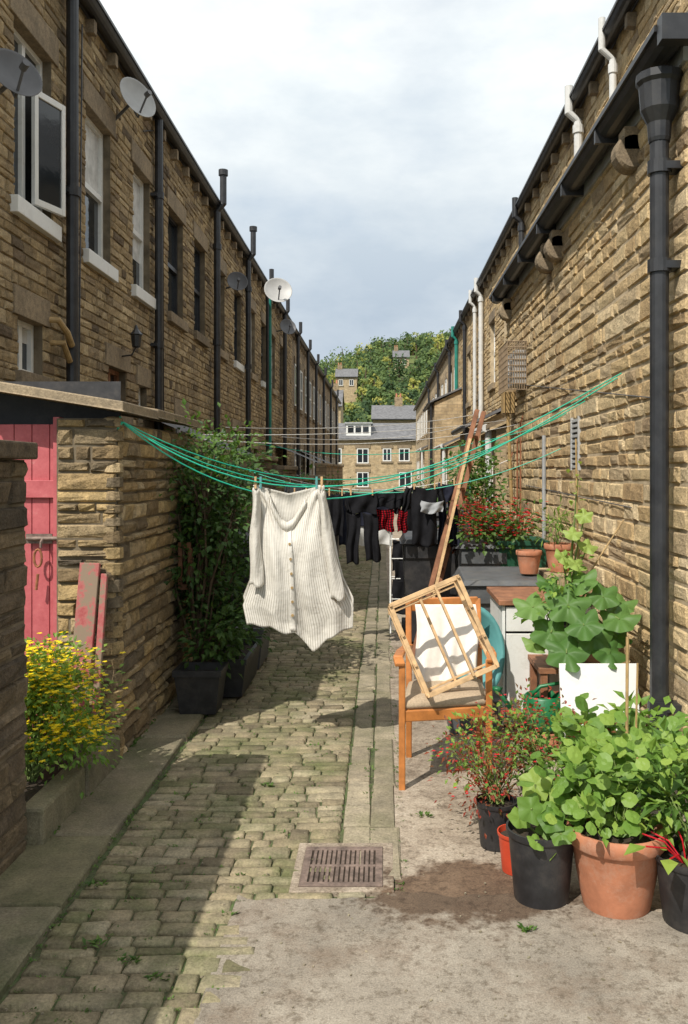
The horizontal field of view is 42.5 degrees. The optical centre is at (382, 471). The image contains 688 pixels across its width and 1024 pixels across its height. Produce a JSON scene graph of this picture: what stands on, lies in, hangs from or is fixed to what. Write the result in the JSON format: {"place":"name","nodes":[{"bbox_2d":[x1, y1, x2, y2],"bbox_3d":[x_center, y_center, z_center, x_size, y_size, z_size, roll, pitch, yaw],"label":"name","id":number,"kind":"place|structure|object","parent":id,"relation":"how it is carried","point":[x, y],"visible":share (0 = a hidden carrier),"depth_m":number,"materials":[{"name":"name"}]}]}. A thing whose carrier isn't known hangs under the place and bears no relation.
{"place":"outdoors","nodes":[
{"label":"outdoors","id":0,"kind":"place"},
{"bbox_2d":[0,696,206,999],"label":"flagstone pavement","id":1,"kind":"structure","parent":0,"point":[39,884],"depth_m":3.79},
{"bbox_2d":[0,460,27,874],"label":"side stones","id":2,"kind":"object","parent":1,"relation":"on","point":[12,767],"visible":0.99,"depth_m":3.65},
{"bbox_2d":[172,661,228,713],"bbox_3d":[-1.230,1.468,5.990,0.324,0.295,0.304,0,0,0],"label":"square plant tub","id":3,"kind":"object","parent":1,"relation":"on","point":[200,690],"visible":0.98,"depth_m":5.87,"materials":[{"name":"black plastic"}]},
{"bbox_2d":[0,544,400,1023],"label":"cobblestone alley","id":4,"kind":"structure","parent":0,"point":[126,995],"depth_m":4.05,"materials":[{"name":"stone"}]},
{"bbox_2d":[223,531,249,617],"bbox_3d":[-1.350,1.137,9.035,0.574,1.034,0.744,0,0,0],"label":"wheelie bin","id":5,"kind":"object","parent":4,"relation":"on","point":[246,580],"depth_m":8.72,"materials":[{"name":"black plastic"}]},
{"bbox_2d":[212,638,261,696],"bbox_3d":[-1.100,1.478,6.700,0.264,0.275,0.824,0,0,0],"label":"trough planter","id":6,"kind":"object","parent":4,"relation":"on","point":[236,685],"visible":0.54,"depth_m":6.33,"materials":[{"name":"black plastic"}]},
{"bbox_2d":[140,398,289,679],"bbox_3d":[-1.316,0.456,6.780,1.423,2.046,2.094,0,0,0],"label":"climbing rose shrub","id":7,"kind":"object","parent":6,"relation":"in","point":[209,611],"visible":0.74,"depth_m":6.31,"materials":[{"name":"green plant"}]},
{"bbox_2d":[235,621,270,668],"bbox_3d":[-1.090,1.448,7.500,0.244,0.335,0.624,0,0,0],"label":"trough planter","id":8,"kind":"object","parent":4,"relation":"on","point":[263,653],"visible":0.2,"depth_m":7.35,"materials":[{"name":"grey plastic"}]},
{"bbox_2d":[3,587,676,1023],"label":"weeds","id":9,"kind":"object","parent":4,"relation":"on","point":[419,813],"visible":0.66,"depth_m":3.76,"materials":[{"name":"green plant"}]},
{"bbox_2d":[4,645,677,1019],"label":"gravel litter","id":10,"kind":"object","parent":4,"relation":"on","point":[348,915],"visible":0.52,"depth_m":3.13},
{"bbox_2d":[289,843,393,896],"bbox_3d":[-0.160,1.642,3.655,0.410,0.036,0.450,0,0,0],"label":"drain grate","id":11,"kind":"object","parent":4,"relation":"on","point":[368,876],"visible":0.97,"depth_m":3.62,"materials":[{"name":"metal"}]},
{"bbox_2d":[100,0,615,366],"label":"sky","id":12,"kind":"structure","parent":0,"point":[378,153],"materials":[{"name":"white"}]},
{"bbox_2d":[359,526,392,545],"bbox_3d":[-0.100,0.791,10.998,0.450,0.282,0.054,0,0,0],"label":"white towel","id":13,"kind":"object","parent":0,"point":[384,537],"visible":0.34,"depth_m":11.00,"materials":[{"name":"fabric"}]},
{"bbox_2d":[338,440,415,488],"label":"walls","id":14,"kind":"structure","parent":0,"point":[377,467],"depth_m":82.00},
{"bbox_2d":[338,448,411,486],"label":"window frames","id":15,"kind":"structure","parent":14,"relation":"attached to","point":[383,460],"depth_m":81.94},
{"bbox_2d":[338,449,410,485],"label":"window glass","id":16,"kind":"object","parent":15,"relation":"in","point":[386,457],"visible":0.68,"depth_m":81.98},
{"bbox_2d":[338,445,412,488],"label":"sills and lintels","id":17,"kind":"structure","parent":14,"relation":"attached to","point":[382,446],"depth_m":81.92,"materials":[{"name":"stone"}]},
{"bbox_2d":[338,423,415,438],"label":"roof","id":18,"kind":"structure","parent":14,"relation":"attached to","point":[392,429],"depth_m":83.23,"materials":[{"name":"stone"}]},
{"bbox_2d":[346,424,370,435],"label":"dormer","id":19,"kind":"object","parent":18,"relation":"on","point":[358,434],"depth_m":82.40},
{"bbox_2d":[343,489,412,493],"bbox_3d":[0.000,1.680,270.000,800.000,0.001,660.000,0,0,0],"label":"ground","id":20,"kind":"structure","parent":0,"point":[367,491],"depth_m":78.09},
{"bbox_2d":[0,0,340,476],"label":"stone terrace row","id":21,"kind":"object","parent":20,"relation":"on","point":[113,231],"visible":0.64,"depth_m":10.52,"materials":[{"name":"brown stone"}]},
{"bbox_2d":[0,48,42,98],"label":"satellite dish","id":22,"kind":"object","parent":21,"relation":"attached to","point":[19,74],"visible":1,"depth_m":6.89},
{"bbox_2d":[14,40,35,206],"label":"window glass","id":23,"kind":"structure","parent":21,"relation":"in","point":[27,99],"depth_m":7.99,"materials":[{"name":"grey"}]},
{"bbox_2d":[18,320,32,372],"bbox_3d":[-3.210,-1.090,7.775,0.060,0.480,0.550,0,0,0],"label":"window frame","id":24,"kind":"structure","parent":21,"relation":"in","point":[21,325],"depth_m":8.00,"materials":[{"name":"white paint"}]},
{"bbox_2d":[14,29,41,211],"bbox_3d":[-3.210,-3.065,7.840,0.060,1.530,0.840,0,0,0],"label":"window frame","id":25,"kind":"structure","parent":21,"relation":"in","point":[23,48],"depth_m":7.82,"materials":[{"name":"white paint"}]},
{"bbox_2d":[85,192,97,254],"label":"window glass","id":26,"kind":"structure","parent":21,"relation":"in","point":[91,233],"depth_m":9.78,"materials":[{"name":"grey"}]},
{"bbox_2d":[85,115,102,257],"bbox_3d":[-3.205,-3.065,9.625,0.070,1.530,0.850,0,0,0],"label":"window frame","id":27,"kind":"structure","parent":21,"relation":"in","point":[98,197],"depth_m":10.00,"materials":[{"name":"white paint"}]},
{"bbox_2d":[122,325,142,356],"bbox_3d":[-2.955,-1.536,10.419,0.268,0.389,0.151,0,0,19],"label":"wall lantern","id":28,"kind":"object","parent":21,"relation":"attached to","point":[136,334],"depth_m":10.36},
{"bbox_2d":[116,77,155,119],"bbox_3d":[-2.849,-4.237,10.014,0.525,0.471,0.405,0,0,0],"label":"satellite dish","id":29,"kind":"object","parent":21,"relation":"attached to","point":[137,96],"visible":1,"depth_m":10.06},
{"bbox_2d":[133,173,142,288],"bbox_3d":[-3.205,-3.065,11.350,0.070,1.530,0.800,0,0,0],"label":"window frame","id":30,"kind":"structure","parent":21,"relation":"in","point":[139,237],"depth_m":11.70,"materials":[{"name":"white paint"}]},
{"bbox_2d":[168,220,173,311],"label":"window glass","id":31,"kind":"structure","parent":21,"relation":"in","point":[170,227],"depth_m":13.48,"materials":[{"name":"grey"}]},
{"bbox_2d":[168,215,176,314],"bbox_3d":[-3.205,-3.065,13.225,0.070,1.530,0.950,0,0,0],"label":"window frame","id":32,"kind":"structure","parent":21,"relation":"in","point":[173,269],"depth_m":13.65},
{"bbox_2d":[194,246,199,331],"bbox_3d":[-3.205,-3.065,14.950,0.070,1.530,0.900,0,0,0],"label":"window frame","id":33,"kind":"structure","parent":21,"relation":"in","point":[197,292],"depth_m":15.34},
{"bbox_2d":[226,272,247,290],"bbox_3d":[-2.906,-3.714,17.286,0.465,0.394,0.296,0,0,26],"label":"satellite dish","id":34,"kind":"object","parent":21,"relation":"attached to","point":[237,281],"visible":1,"depth_m":17.28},
{"bbox_2d":[373,420,415,422],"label":"walls","id":35,"kind":"structure","parent":20,"relation":"on","point":[394,421],"depth_m":108.00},
{"bbox_2d":[371,405,415,421],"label":"roof","id":36,"kind":"structure","parent":35,"relation":"attached to","point":[391,412],"depth_m":109.46,"materials":[{"name":"stone"}]},
{"bbox_2d":[413,0,687,486],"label":"stone terrace row","id":37,"kind":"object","parent":20,"relation":"on","point":[468,361],"visible":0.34,"depth_m":15.46,"materials":[{"name":"brown stone"}]},
{"bbox_2d":[489,12,687,760],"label":"stone kitchen extension","id":38,"kind":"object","parent":20,"relation":"on","point":[590,291],"visible":0.73,"depth_m":5.75,"materials":[{"name":"stone"}]},
{"bbox_2d":[117,373,621,498],"bbox_3d":[0.015,-0.241,7.998,3.134,0.824,6.011,0,0,0],"label":"green clothes line","id":39,"kind":"object","parent":38,"relation":"attached to","point":[131,428],"visible":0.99,"depth_m":5.56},
{"bbox_2d":[243,485,353,651],"bbox_3d":[-0.501,0.571,5.225,0.659,0.984,0.192,0,0,0],"label":"cardigan","id":40,"kind":"object","parent":39,"relation":"hanging from","point":[297,585],"visible":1,"depth_m":5.18,"materials":[{"name":"fabric"}]},
{"bbox_2d":[215,449,559,492],"bbox_3d":[0.010,-0.002,8.000,3.149,0.403,0.007,0,0,7],"label":"clothes line","id":41,"kind":"object","parent":39,"relation":"hanging from","point":[426,489],"visible":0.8,"depth_m":7.92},
{"bbox_2d":[326,493,351,537],"bbox_3d":[-0.420,0.395,8.003,0.277,0.413,0.065,0,0,0],"label":"black shirt","id":42,"kind":"object","parent":41,"relation":"hanging from","point":[336,510],"visible":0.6,"depth_m":8.00,"materials":[{"name":"fabric"}]},
{"bbox_2d":[346,492,380,564],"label":"black trousers","id":43,"kind":"object","parent":41,"relation":"hanging from","point":[362,504],"visible":0.97,"depth_m":8.00,"materials":[{"name":"fabric"}]},
{"bbox_2d":[373,491,395,531],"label":"red check shorts","id":44,"kind":"object","parent":41,"relation":"hanging from","point":[385,517],"visible":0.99,"depth_m":8.04,"materials":[{"name":"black fabric"}]},
{"bbox_2d":[393,489,410,532],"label":"red check shorts","id":45,"kind":"object","parent":41,"relation":"hanging from","point":[402,526],"visible":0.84,"depth_m":8.04,"materials":[{"name":"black fabric"}]},
{"bbox_2d":[401,486,446,546],"bbox_3d":[0.371,0.406,7.953,0.411,0.552,0.066,0,0,0],"label":"black shirt","id":46,"kind":"object","parent":41,"relation":"hanging from","point":[424,529],"visible":0.93,"depth_m":7.95,"materials":[{"name":"fabric"}]},
{"bbox_2d":[420,501,443,513],"bbox_3d":[0.440,0.321,7.878,0.213,0.122,0.056,0,0,0],"label":"grey towel","id":47,"kind":"object","parent":41,"relation":"hanging from","point":[430,508],"visible":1,"depth_m":7.87,"materials":[{"name":"fabric"}]},
{"bbox_2d":[438,482,459,546],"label":"black trousers","id":48,"kind":"object","parent":41,"relation":"hanging from","point":[448,493],"visible":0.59,"depth_m":8.10,"materials":[{"name":"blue fabric"}]},
{"bbox_2d":[429,436,521,534],"bbox_3d":[0.992,0.475,9.599,0.992,1.755,1.159,0,0,0],"label":"leafy climber plant","id":49,"kind":"object","parent":38,"relation":"attached to","point":[489,490],"visible":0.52,"depth_m":9.48,"materials":[{"name":"green plant"}]},
{"bbox_2d":[499,341,526,394],"bbox_3d":[1.475,-1.165,10.050,0.221,0.541,0.712,0,0,0],"label":"caged boiler flue","id":50,"kind":"object","parent":38,"relation":"attached to","point":[512,369],"visible":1,"depth_m":9.80,"materials":[{"name":"beige metal"}]},
{"bbox_2d":[345,349,442,415],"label":"hill","id":51,"kind":"structure","parent":0,"point":[411,359],"depth_m":213.47,"materials":[{"name":"green plant"}]},
{"bbox_2d":[336,377,357,402],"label":"walls","id":52,"kind":"structure","parent":51,"relation":"on","point":[349,395],"depth_m":185.00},
{"bbox_2d":[319,329,450,422],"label":"hillside trees","id":53,"kind":"object","parent":51,"relation":"on","point":[373,366],"visible":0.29,"depth_m":197.02,"materials":[{"name":"green plant"}]},
{"bbox_2d":[447,691,501,734],"bbox_3d":[0.570,1.532,5.640,0.340,0.235,0.320,0,0,0],"label":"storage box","id":54,"kind":"object","parent":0,"point":[495,701],"visible":0.21,"depth_m":5.50,"materials":[{"name":"grey plastic"}]},
{"bbox_2d":[459,607,504,691],"bbox_3d":[0.560,1.137,5.641,0.414,0.591,0.302,0,0,0],"label":"teal plastic tub","id":55,"kind":"object","parent":54,"relation":"on","point":[490,626],"visible":0.2,"depth_m":5.58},
{"bbox_2d":[386,506,686,911],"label":"concrete pavement","id":56,"kind":"structure","parent":0,"point":[435,858],"depth_m":4.16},
{"bbox_2d":[389,532,405,632],"bbox_3d":[0.350,1.115,9.150,0.558,1.034,0.515,0,0,0],"label":"clothes airer","id":57,"kind":"object","parent":56,"relation":"on","point":[398,592],"visible":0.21,"depth_m":9.06,"materials":[{"name":"white paint"}]},
{"bbox_2d":[415,445,427,487],"bbox_3d":[2.095,0.085,40.500,1.010,3.130,5.200,0,0,0],"label":"stone annex","id":58,"kind":"object","parent":56,"relation":"on","point":[423,458],"visible":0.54,"depth_m":38.05,"materials":[{"name":"stone"}]},
{"bbox_2d":[399,531,451,640],"bbox_3d":[0.420,1.122,8.535,0.514,1.064,0.704,0,0,0],"label":"wheelie bin","id":59,"kind":"object","parent":56,"relation":"on","point":[418,563],"visible":0.39,"depth_m":8.24,"materials":[{"name":"black plastic"}]},
{"bbox_2d":[194,891,687,1023],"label":"tarmac patch","id":60,"kind":"object","parent":56,"relation":"on","point":[396,938],"visible":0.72,"depth_m":2.93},
{"bbox_2d":[655,836,687,933],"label":"black plant pot","id":61,"kind":"object","parent":60,"relation":"on","point":[673,887],"visible":0.67,"depth_m":3.15,"materials":[{"name":"plastic"}]},
{"bbox_2d":[613,823,687,874],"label":"red stemmed chard","id":62,"kind":"object","parent":61,"relation":"in","point":[669,865],"visible":0.7,"depth_m":3.15,"materials":[{"name":"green plant"}]},
{"bbox_2d":[423,387,461,487],"bbox_3d":[2.045,-0.565,31.000,1.110,4.430,4.200,0,0,0],"label":"stone annex","id":63,"kind":"object","parent":56,"relation":"on","point":[446,406],"visible":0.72,"depth_m":29.00,"materials":[{"name":"stone"}]},
{"bbox_2d":[393,596,496,789],"bbox_3d":[0.333,1.195,4.885,0.556,0.914,0.699,0,0,0],"label":"wooden armchair","id":64,"kind":"object","parent":56,"relation":"on","point":[415,704],"visible":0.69,"depth_m":4.64,"materials":[{"name":"brown wood"}]},
{"bbox_2d":[387,575,499,697],"bbox_3d":[0.315,0.875,4.690,0.579,0.660,0.351,0,0,0],"label":"slatted wooden frame","id":65,"kind":"object","parent":64,"relation":"on","point":[457,582],"visible":0.99,"depth_m":4.65,"materials":[{"name":"brown wood"}]},
{"bbox_2d":[414,604,477,681],"bbox_3d":[0.360,0.979,5.006,0.370,0.432,0.166,0,0,0],"label":"draped white cloth","id":66,"kind":"object","parent":64,"relation":"on","point":[430,661],"visible":0.81,"depth_m":5.01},
{"bbox_2d":[433,436,459,495],"bbox_3d":[2.045,0.235,24.500,1.110,2.830,3.200,0,0,0],"label":"stone annex","id":67,"kind":"object","parent":56,"relation":"on","point":[445,452],"visible":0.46,"depth_m":23.00,"materials":[{"name":"stone"}]},
{"bbox_2d":[412,409,485,656],"bbox_3d":[0.605,0.530,8.138,1.089,2.222,0.248,0,0,-39],"label":"wooden ladder","id":68,"kind":"object","parent":56,"relation":"on","point":[476,437],"visible":0.52,"depth_m":8.17,"materials":[{"name":"brown wood"}]},
{"bbox_2d":[433,438,470,596],"bbox_3d":[0.550,0.665,7.800,0.035,1.943,0.814,0,0,40],"label":"wooden clothes prop","id":69,"kind":"object","parent":56,"relation":"on","point":[451,518],"visible":0.64,"depth_m":7.87,"materials":[{"name":"brown wood"}]},
{"bbox_2d":[451,408,505,507],"bbox_3d":[2.070,0.135,18.600,1.060,3.030,3.000,0,0,0],"label":"stone annex","id":70,"kind":"object","parent":56,"relation":"on","point":[465,428],"visible":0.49,"depth_m":17.20,"materials":[{"name":"stone"}]},
{"bbox_2d":[203,411,517,444],"bbox_3d":[0.050,-0.601,12.601,3.307,0.708,10.805,0,0,0],"label":"white clothes line","id":71,"kind":"object","parent":70,"relation":"attached to","point":[360,432],"visible":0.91,"depth_m":9.71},
{"bbox_2d":[454,535,509,596],"bbox_3d":[0.920,1.137,8.335,0.514,1.034,0.704,0,0,0],"label":"wheelie bin","id":72,"kind":"object","parent":56,"relation":"on","point":[470,557],"visible":0.2,"depth_m":8.01,"materials":[{"name":"grey plastic"}]},
{"bbox_2d":[473,417,506,519],"bbox_3d":[2.005,0.260,13.600,1.190,2.780,2.200,0,0,0],"label":"stone annex","id":73,"kind":"object","parent":56,"relation":"on","point":[495,433],"visible":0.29,"depth_m":12.60,"materials":[{"name":"brown stone"}]},
{"bbox_2d":[453,567,537,612],"bbox_3d":[0.930,1.222,7.085,0.694,0.864,0.764,0,0,0],"label":"wheelie bin","id":74,"kind":"object","parent":56,"relation":"on","point":[477,581],"visible":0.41,"depth_m":6.78,"materials":[{"name":"grey plastic"}]},
{"bbox_2d":[516,549,541,573],"bbox_3d":[1.150,0.710,6.950,0.206,0.180,0.206,0,0,0],"label":"terracotta plant pot","id":75,"kind":"object","parent":74,"relation":"on","point":[528,561],"visible":1,"depth_m":6.88,"materials":[{"name":"ceramic"}]},
{"bbox_2d":[476,792,517,851],"bbox_3d":[0.500,1.540,3.880,0.187,0.200,0.187,0,0,0],"label":"black plant pot","id":76,"kind":"object","parent":56,"relation":"on","point":[491,824],"visible":0.59,"depth_m":3.81,"materials":[{"name":"plastic"}]},
{"bbox_2d":[424,676,617,837],"bbox_3d":[0.594,1.255,4.022,0.837,0.588,0.630,0,0,-23],"label":"red flowering fuchsia","id":77,"kind":"object","parent":76,"relation":"in","point":[494,795],"visible":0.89,"depth_m":3.96,"materials":[{"name":"green plant"}]},
{"bbox_2d":[497,824,511,875],"bbox_3d":[0.555,1.560,3.640,0.166,0.160,0.166,0,0,0],"label":"red plant pot","id":78,"kind":"object","parent":56,"relation":"on","point":[504,849],"visible":0.35,"depth_m":3.60,"materials":[{"name":"plastic"}]},
{"bbox_2d":[506,819,573,909],"bbox_3d":[0.610,1.502,3.400,0.270,0.275,0.270,0,0,0],"label":"black plant pot","id":79,"kind":"object","parent":56,"relation":"on","point":[541,880],"visible":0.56,"depth_m":3.30,"materials":[{"name":"plastic"}]},
{"bbox_2d":[507,765,573,850],"bbox_3d":[0.605,1.280,3.348,0.253,0.268,0.229,0,0,0],"label":"courgette seedling","id":80,"kind":"object","parent":79,"relation":"in","point":[527,812],"visible":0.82,"depth_m":3.34,"materials":[{"name":"green plant"}]},
{"bbox_2d":[523,728,557,757],"bbox_3d":[0.945,1.569,5.165,0.210,0.141,0.230,0,0,0],"label":"brick stack","id":81,"kind":"object","parent":56,"relation":"on","point":[551,741],"visible":0.1,"depth_m":5.05,"materials":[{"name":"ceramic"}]},
{"bbox_2d":[492,681,559,732],"bbox_3d":[0.876,1.357,5.112,0.486,0.266,0.250,0,0,-37],"label":"green watering can","id":82,"kind":"object","parent":81,"relation":"on","point":[553,696],"visible":0.47,"depth_m":5.07,"materials":[{"name":"plastic"}]},
{"bbox_2d":[487,587,594,724],"bbox_3d":[1.058,1.212,5.925,0.645,0.795,0.670,0,0,0],"label":"old white cabinet","id":83,"kind":"object","parent":56,"relation":"on","point":[503,609],"visible":0.31,"depth_m":5.61,"materials":[{"name":"paint"}]},
{"bbox_2d":[538,568,572,586],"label":"brick plinth","id":84,"kind":"structure","parent":56,"relation":"on","point":[543,572],"depth_m":6.89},
{"bbox_2d":[544,542,574,571],"bbox_3d":[1.400,0.680,7.000,0.247,0.220,0.247,0,0,0],"label":"terracotta plant pot","id":85,"kind":"object","parent":84,"relation":"on","point":[550,548],"visible":0.72,"depth_m":6.92,"materials":[{"name":"ceramic"}]},
{"bbox_2d":[534,494,584,546],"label":"pot plant","id":86,"kind":"object","parent":85,"relation":"on","point":[558,526],"visible":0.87,"depth_m":6.94,"materials":[{"name":"green plant"}]},
{"bbox_2d":[528,654,599,698],"bbox_3d":[1.155,1.399,5.400,0.470,0.478,0.420,0,0,0],"label":"wooden crate stand","id":87,"kind":"object","parent":56,"relation":"on","point":[540,665],"visible":0.2,"depth_m":5.37,"materials":[{"name":"brown wood"}]},
{"bbox_3d":[1.130,1.040,5.400,0.270,0.220,0.270,0,0,0],"label":"black plant pot","id":88,"kind":"object","parent":87,"relation":"on","visible":0},
{"bbox_2d":[513,549,594,626],"bbox_3d":[1.022,0.755,5.247,0.433,0.572,0.446,0,0,28],"label":"pea shoot plant","id":89,"kind":"object","parent":88,"relation":"in","point":[566,567],"visible":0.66,"depth_m":5.23,"materials":[{"name":"green plant"}]},
{"bbox_2d":[513,461,640,672],"bbox_3d":[1.155,0.531,5.181,0.766,1.193,0.453,0,0,0],"label":"squash plant","id":90,"kind":"object","parent":88,"relation":"in","point":[603,641],"visible":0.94,"depth_m":5.16,"materials":[{"name":"green plant"}]},
{"bbox_2d":[575,439,623,595],"bbox_3d":[1.279,0.376,5.434,0.468,1.153,0.043,0,0,-13],"label":"bamboo cane","id":91,"kind":"object","parent":88,"relation":"on","point":[577,511],"visible":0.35,"depth_m":5.40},
{"bbox_2d":[559,663,639,737],"bbox_3d":[1.220,1.360,4.960,0.440,0.543,0.138,0,0,0],"label":"white board panel","id":92,"kind":"object","parent":56,"relation":"on","point":[601,682],"visible":0.36,"depth_m":4.99,"materials":[{"name":"paint"}]},
{"bbox_2d":[566,810,667,919],"bbox_3d":[0.885,1.490,3.350,0.371,0.300,0.371,0,0,0],"label":"terracotta plant pot","id":93,"kind":"object","parent":56,"relation":"on","point":[615,882],"visible":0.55,"depth_m":3.22,"materials":[{"name":"ceramic"}]},
{"bbox_2d":[517,711,687,866],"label":"nasturtium plant","id":94,"kind":"object","parent":93,"relation":"in","point":[594,799],"visible":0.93,"depth_m":3.32,"materials":[{"name":"green plant"}]},
{"bbox_2d":[625,637,638,758],"bbox_3d":[1.030,1.115,3.668,0.061,0.771,0.550,0,0,16],"label":"bamboo cane","id":95,"kind":"object","parent":93,"relation":"in","point":[627,686],"visible":0.45,"depth_m":3.89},
{"bbox_2d":[612,715,687,854],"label":"sweetcorn seedling plant","id":96,"kind":"object","parent":93,"relation":"in","point":[680,782],"visible":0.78,"depth_m":3.30,"materials":[{"name":"green plant"}]},
{"bbox_2d":[596,690,687,777],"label":"leafy pot plant","id":97,"kind":"object","parent":56,"relation":"on","point":[667,699],"visible":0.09,"depth_m":4.38,"materials":[{"name":"green plant"}]},
{"bbox_3d":[1.050,1.510,4.000,0.312,0.260,0.312,0,0,0],"label":"black plant pot","id":98,"kind":"object","parent":56,"relation":"on","visible":0},
{"bbox_2d":[509,693,687,805],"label":"trailing nasturtium","id":99,"kind":"object","parent":98,"relation":"in","point":[569,720],"visible":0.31,"depth_m":3.95,"materials":[{"name":"green plant"}]},
{"label":"yard paving","id":100,"kind":"structure","parent":0,"visible":0},
{"bbox_2d":[24,735,119,844],"bbox_3d":[-2.030,1.555,4.380,1.140,0.190,1.100,0,0,0],"label":"stone planter bed","id":101,"kind":"object","parent":100,"relation":"on","point":[53,804],"visible":0.49,"depth_m":4.17,"materials":[{"name":"stone"}]},
{"bbox_2d":[24,630,139,798],"bbox_3d":[-1.671,1.148,4.310,0.896,0.816,0.992,0,0,-23],"label":"yellow flowering shrub","id":102,"kind":"object","parent":101,"relation":"in","point":[50,684],"visible":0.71,"depth_m":4.25,"materials":[{"name":"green plant"}]},
{"bbox_2d":[70,563,107,719],"bbox_3d":[-1.624,0.930,4.865,0.182,0.847,0.159,0,0,0],"label":"weathered board","id":103,"kind":"object","parent":101,"relation":"on","point":[86,602],"visible":0.59,"depth_m":4.87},
{"bbox_2d":[0,381,203,755],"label":"stone outbuilding","id":104,"kind":"structure","parent":100,"relation":"on","point":[97,482],"depth_m":5.06,"materials":[{"name":"brown stone"}]},
{"bbox_2d":[178,542,192,589],"bbox_3d":[-1.420,0.680,6.365,0.100,0.340,0.030,0,0,0],"label":"wooden wall bracket","id":105,"kind":"object","parent":104,"relation":"attached to","point":[180,558],"visible":0.66,"depth_m":6.35,"materials":[{"name":"brown wood"}]},
{"bbox_2d":[255,460,276,489],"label":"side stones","id":106,"kind":"object","parent":100,"relation":"on","point":[269,466],"visible":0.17,"depth_m":12.24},
{"bbox_2d":[264,278,291,455],"bbox_3d":[-1.894,-0.931,15.920,0.457,5.162,0.349,0,0,16],"label":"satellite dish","id":107,"kind":"object","parent":100,"relation":"on","point":[277,290],"visible":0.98,"depth_m":16.04,"materials":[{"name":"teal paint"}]},
{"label":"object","id":108,"kind":"object","parent":100,"relation":"on","visible":0},
{"bbox_2d":[0,459,23,862],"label":"side mortar","id":109,"kind":"object","parent":108,"relation":"attached to","point":[14,643],"visible":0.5,"depth_m":3.68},
{"bbox_2d":[0,440,37,458],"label":"coping","id":110,"kind":"object","parent":108,"relation":"on","point":[9,449],"visible":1,"depth_m":3.62,"materials":[{"name":"stone"}]},
{"bbox_3d":[1.270,1.290,8.300,0.500,0.720,0.800,0,0,0],"label":"stone bench","id":111,"kind":"object","parent":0,"visible":0},
{"bbox_2d":[494,536,549,567],"bbox_3d":[1.275,0.777,8.300,0.474,0.295,0.624,0,0,0],"label":"green trough planter","id":112,"kind":"object","parent":111,"relation":"on","point":[512,559],"visible":0.42,"depth_m":8.01,"materials":[{"name":"plastic"}]},
{"bbox_2d":[452,493,501,553],"bbox_3d":[0.865,0.523,8.693,0.754,0.687,0.690,0,0,0],"label":"red geranium plant","id":113,"kind":"object","parent":112,"relation":"in","point":[464,513],"visible":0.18,"depth_m":8.65,"materials":[{"name":"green plant"}]},
{"bbox_2d":[437,488,548,555],"bbox_3d":[0.999,0.500,8.158,1.002,0.702,0.972,0,0,0],"label":"red geranium plant","id":114,"kind":"object","parent":112,"relation":"in","point":[494,522],"visible":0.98,"depth_m":8.04,"materials":[{"name":"green plant"}]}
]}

